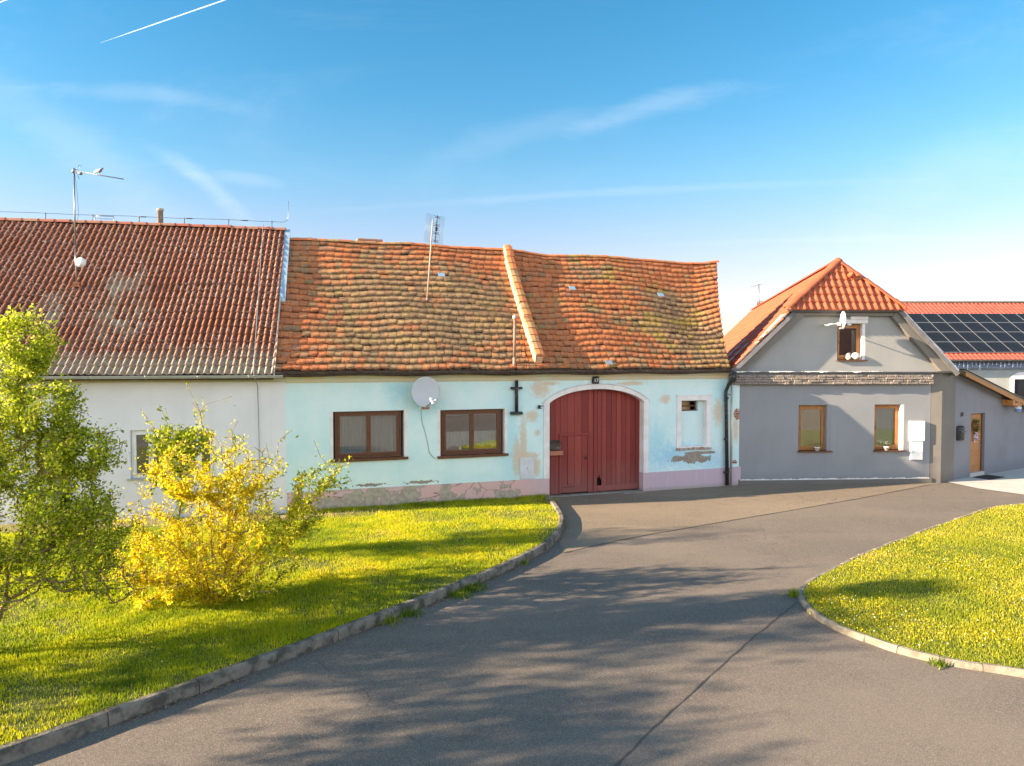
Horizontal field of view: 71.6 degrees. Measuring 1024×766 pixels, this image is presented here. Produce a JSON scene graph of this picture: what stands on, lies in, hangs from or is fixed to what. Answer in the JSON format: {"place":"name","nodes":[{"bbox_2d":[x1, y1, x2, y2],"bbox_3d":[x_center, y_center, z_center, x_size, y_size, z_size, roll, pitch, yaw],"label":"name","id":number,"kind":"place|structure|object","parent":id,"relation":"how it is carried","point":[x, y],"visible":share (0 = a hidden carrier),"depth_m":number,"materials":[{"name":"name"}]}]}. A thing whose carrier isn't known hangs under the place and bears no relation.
{"place":"outdoors","nodes":[
{"label":"outdoors","id":0,"kind":"place"},
{"bbox_2d":[0,496,558,744],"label":"lawn","id":1,"kind":"structure","parent":0,"point":[317,578],"depth_m":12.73,"materials":[{"name":"green plant"}]},
{"bbox_2d":[0,303,149,626],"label":"elder shrub","id":2,"kind":"object","parent":1,"relation":"on","point":[33,362],"visible":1,"depth_m":9.04,"materials":[{"name":"green plant"}]},
{"bbox_2d":[142,403,215,555],"bbox_3d":[-6.412,1.915,13.626,1.322,3.089,0.937,0,2,0],"label":"leafy sapling","id":3,"kind":"object","parent":1,"relation":"on","point":[184,434],"visible":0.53,"depth_m":13.54,"materials":[{"name":"green plant"}]},
{"bbox_2d":[0,507,404,531],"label":"dirt strip","id":4,"kind":"object","parent":1,"relation":"on","point":[148,521],"visible":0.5,"depth_m":17.45,"materials":[{"name":"soil"}]},
{"bbox_2d":[286,492,553,513],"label":"wall grass","id":5,"kind":"structure","parent":4,"relation":"on","point":[414,504],"depth_m":19.28,"materials":[{"name":"green plant"}]},
{"bbox_2d":[82,381,351,612],"bbox_3d":[-4.728,1.800,11.259,3.542,3.672,2.945,1,2,33],"label":"forsythia bush","id":6,"kind":"object","parent":1,"relation":"on","point":[222,588],"visible":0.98,"depth_m":11.10,"materials":[{"name":"yellow plant"}]},
{"bbox_2d":[0,0,1023,335],"label":"sky","id":7,"kind":"structure","parent":0,"point":[774,142],"materials":[{"name":"blue"}]},
{"bbox_2d":[1,482,1023,765],"bbox_3d":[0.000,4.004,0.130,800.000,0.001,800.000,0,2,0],"label":"ground","id":8,"kind":"structure","parent":0,"point":[607,654],"depth_m":8.79,"materials":[{"name":"grey asphalt"}]},
{"bbox_2d":[0,208,289,524],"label":"white house","id":9,"kind":"structure","parent":8,"relation":"on","point":[147,315],"depth_m":18.33,"materials":[{"name":"concrete"}]},
{"bbox_2d":[36,432,68,481],"bbox_3d":[-11.170,1.800,17.268,0.860,1.200,0.230,0,2,-11],"label":"window","id":10,"kind":"structure","parent":9,"relation":"in","point":[41,468],"depth_m":17.28,"materials":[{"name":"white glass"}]},
{"bbox_2d":[71,166,123,286],"bbox_3d":[-11.571,-4.220,19.660,1.203,3.301,3.350,-1,2,-34],"label":"tv antenna","id":11,"kind":"object","parent":9,"relation":"attached to","point":[80,262],"visible":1,"depth_m":18.92,"materials":[{"name":"grey metal"}]},
{"bbox_2d":[94,168,103,172],"bbox_3d":[-10.912,-5.604,18.731,0.314,0.194,0.100,13,5,12],"label":"dove","id":12,"kind":"object","parent":11,"relation":"on","point":[99,170],"visible":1,"depth_m":18.70,"materials":[{"name":"white"}]},
{"bbox_2d":[0,201,288,504],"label":"lightning conductor","id":13,"kind":"object","parent":9,"relation":"attached to","point":[258,289],"visible":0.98,"depth_m":20.84,"materials":[{"name":"grey metal"}]},
{"bbox_2d":[127,430,169,480],"bbox_3d":[-9.000,1.792,17.690,1.040,1.230,0.230,0,2,-11],"label":"window","id":14,"kind":"structure","parent":9,"relation":"in","point":[134,433],"depth_m":17.66,"materials":[{"name":"white plastic"}]},
{"bbox_2d":[179,430,216,478],"bbox_3d":[-7.903,1.795,17.904,0.880,1.210,0.230,0,2,-11],"label":"window","id":15,"kind":"structure","parent":9,"relation":"in","point":[198,457],"depth_m":17.98,"materials":[{"name":"white plastic"}]},
{"bbox_2d":[0,495,563,765],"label":"kerb","id":16,"kind":"structure","parent":8,"relation":"on","point":[52,737],"depth_m":8.91,"materials":[{"name":"concrete"}]},
{"bbox_2d":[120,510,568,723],"bbox_3d":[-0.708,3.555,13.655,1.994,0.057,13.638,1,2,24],"label":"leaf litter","id":17,"kind":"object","parent":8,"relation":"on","point":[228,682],"visible":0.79,"depth_m":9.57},
{"bbox_2d":[275,237,740,511],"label":"old house","id":18,"kind":"structure","parent":8,"relation":"on","point":[510,350],"depth_m":21.05,"materials":[{"name":"ceramic"}]},
{"bbox_2d":[330,409,407,462],"bbox_3d":[-3.841,1.395,19.035,2.060,1.345,0.396,-1,2,-19],"label":"window","id":19,"kind":"structure","parent":18,"relation":"in","point":[361,435],"depth_m":19.12,"materials":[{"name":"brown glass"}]},
{"bbox_2d":[411,377,439,408],"bbox_3d":[-2.216,0.269,18.918,0.754,0.874,0.574,1,2,32],"label":"satellite dish","id":20,"kind":"object","parent":18,"relation":"attached to","point":[425,392],"visible":1,"depth_m":18.98,"materials":[{"name":"grey metal"}]},
{"bbox_2d":[424,213,444,299],"bbox_3d":[-2.332,-3.741,21.262,0.637,2.658,0.268,0,2,-7],"label":"tv antenna","id":21,"kind":"object","parent":18,"relation":"on","point":[436,229],"visible":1,"depth_m":21.28,"materials":[{"name":"grey metal"}]},
{"bbox_2d":[437,408,508,458],"bbox_3d":[-1.125,1.391,19.948,2.050,1.355,0.378,-1,2,-19],"label":"window","id":22,"kind":"structure","parent":18,"relation":"in","point":[498,437],"depth_m":19.98,"materials":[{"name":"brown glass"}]},
{"bbox_2d":[550,440,562,455],"bbox_3d":[1.267,1.903,20.818,0.450,0.435,0.160,-1,2,-19],"label":"mailbox","id":23,"kind":"object","parent":18,"relation":"attached to","point":[555,445],"visible":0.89,"depth_m":20.79,"materials":[{"name":"metal"}]},
{"bbox_2d":[592,376,598,383],"bbox_3d":[2.465,-0.161,20.941,0.240,0.361,0.110,-1,2,-19],"label":"house number","id":24,"kind":"object","parent":18,"relation":"attached to","point":[595,379],"visible":0.89,"depth_m":20.91,"materials":[{"name":"black metal"}]},
{"bbox_2d":[676,394,712,450],"bbox_3d":[5.627,1.225,22.281,1.280,1.725,0.492,-1,2,-19],"label":"blind window","id":25,"kind":"structure","parent":18,"relation":"in","point":[693,426],"depth_m":22.28,"materials":[{"name":"white paint"}]},
{"bbox_2d":[375,496,950,669],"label":"kerb weeds","id":26,"kind":"object","parent":8,"relation":"on","point":[461,592],"visible":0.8,"depth_m":11.90,"materials":[{"name":"green plant"}]},
{"bbox_2d":[614,602,796,765],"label":"tar crack","id":27,"kind":"object","parent":8,"relation":"on","point":[627,753],"visible":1,"depth_m":8.43,"materials":[{"name":"black asphalt"}]},
{"bbox_2d":[549,483,938,552],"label":"forecourt","id":28,"kind":"structure","parent":8,"relation":"on","point":[595,519],"depth_m":19.52,"materials":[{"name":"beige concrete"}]},
{"bbox_2d":[564,485,924,552],"bbox_3d":[7.206,3.388,18.802,14.739,0.001,0.206,-1,2,-33],"label":"asphalt seam","id":29,"kind":"object","parent":8,"relation":"on","point":[740,518],"visible":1,"depth_m":17.79,"materials":[{"name":"black asphalt"}]},
{"bbox_2d":[723,258,959,484],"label":"grey house","id":30,"kind":"structure","parent":8,"relation":"on","point":[803,382],"depth_m":22.84,"materials":[{"name":"paint"}]},
{"bbox_2d":[797,405,832,451],"bbox_3d":[9.731,1.462,22.942,1.120,1.508,0.390,0,2,-4],"label":"window","id":31,"kind":"structure","parent":30,"relation":"in","point":[814,420],"depth_m":23.00,"materials":[{"name":"orange wood"}]},
{"bbox_2d":[811,439,820,450],"bbox_3d":[9.821,1.999,22.828,0.509,0.372,0.263,-1,2,-20],"label":"flower pot","id":32,"kind":"object","parent":30,"relation":"on","point":[816,448],"visible":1,"depth_m":22.78,"materials":[{"name":"white ceramic"}]},
{"bbox_2d":[824,311,850,328],"bbox_3d":[10.176,-1.971,22.367,0.572,0.551,0.820,-2,3,-45],"label":"satellite dish","id":33,"kind":"object","parent":30,"relation":"attached to","point":[842,322],"visible":1,"depth_m":22.16,"materials":[{"name":"white plastic"}]},
{"bbox_2d":[836,324,867,360],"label":"window","id":34,"kind":"structure","parent":30,"relation":"in","point":[858,341],"depth_m":22.94,"materials":[{"name":"orange wood"}]},
{"bbox_2d":[851,353,858,359],"bbox_3d":[11.036,-0.863,22.812,0.234,0.230,0.234,0,2,0],"label":"white ball","id":35,"kind":"object","parent":30,"relation":"on","point":[854,356],"visible":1,"depth_m":22.73,"materials":[{"name":"plastic"}]},
{"bbox_2d":[880,440,889,450],"bbox_3d":[12.118,2.011,22.965,0.485,0.339,0.245,0,2,-12],"label":"flower pot","id":36,"kind":"object","parent":30,"relation":"on","point":[886,448],"visible":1,"depth_m":22.94,"materials":[{"name":"white ceramic"}]},
{"bbox_2d":[873,404,906,451],"bbox_3d":[12.218,1.452,23.096,1.070,1.518,0.390,0,2,-4],"label":"window","id":37,"kind":"structure","parent":30,"relation":"in","point":[883,421],"depth_m":23.16,"materials":[{"name":"orange wood"}]},
{"bbox_2d":[908,421,924,459],"bbox_3d":[13.123,1.864,23.012,0.500,1.260,0.095,0,2,-4],"label":"meter box","id":38,"kind":"object","parent":30,"relation":"attached to","point":[916,437],"visible":1,"depth_m":22.98,"materials":[{"name":"white plastic"}]},
{"bbox_2d":[798,503,1023,677],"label":"kerb","id":39,"kind":"structure","parent":8,"relation":"on","point":[921,655],"depth_m":9.90,"materials":[{"name":"grey concrete"}]},
{"bbox_2d":[929,369,1023,482],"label":"annex","id":40,"kind":"object","parent":8,"relation":"on","point":[997,446],"visible":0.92,"depth_m":24.10,"materials":[{"name":"beige paint"}]},
{"bbox_2d":[956,426,965,440],"bbox_3d":[14.954,1.670,23.686,0.380,0.485,0.265,-1,2,-32],"label":"mailbox","id":41,"kind":"object","parent":40,"relation":"attached to","point":[960,433],"visible":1,"depth_m":23.57,"materials":[{"name":"black metal"}]},
{"bbox_2d":[970,413,981,471],"bbox_3d":[15.932,2.096,24.486,0.970,2.120,0.140,-1,2,-32],"label":"door","id":42,"kind":"structure","parent":40,"relation":"in","point":[975,447],"depth_m":24.54,"materials":[{"name":"orange wood"}]},
{"bbox_2d":[971,418,980,441],"bbox_3d":[15.934,1.606,24.384,0.542,0.849,0.231,-1,2,-32],"label":"door wreath","id":43,"kind":"object","parent":42,"relation":"attached to","point":[974,424],"depth_m":24.35,"materials":[{"name":"green plant"}]},
{"bbox_2d":[1014,406,1021,411],"bbox_3d":[17.941,0.924,25.165,0.220,0.200,0.214,-1,2,-32],"label":"wall lantern","id":44,"kind":"object","parent":40,"relation":"hanging from","point":[1018,408],"depth_m":25.09,"materials":[{"name":"white glass"}]},
{"bbox_2d":[757,301,1023,397],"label":"building","id":45,"kind":"structure","parent":0,"point":[973,332],"depth_m":47.15,"materials":[{"name":"tile"}]},
{"bbox_2d":[955,362,1021,369],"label":"icicle lights","id":46,"kind":"object","parent":45,"relation":"hanging from","point":[987,365],"visible":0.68,"depth_m":44.84},
{"bbox_2d":[1014,379,1023,397],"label":"window","id":47,"kind":"structure","parent":45,"relation":"in","point":[1019,383],"depth_m":45.20,"materials":[{"name":"black glass"}]},
{"bbox_2d":[803,503,1023,668],"bbox_3d":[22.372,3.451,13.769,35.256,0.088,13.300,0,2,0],"label":"meadow","id":48,"kind":"structure","parent":0,"point":[933,601],"depth_m":11.98,"materials":[{"name":"green plant"}]},
{"bbox_2d":[948,468,1023,493],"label":"concrete driveway","id":49,"kind":"structure","parent":0,"point":[1011,481],"depth_m":23.11,"materials":[{"name":"grey concrete"}]},
{"bbox_2d":[974,475,1002,479],"bbox_3d":[16.199,3.196,24.110,0.950,0.020,0.560,-1,2,-32],"label":"doormat","id":50,"kind":"object","parent":49,"relation":"on","point":[990,477],"visible":1,"depth_m":24.01,"materials":[{"name":"black rubber"}]}
]}

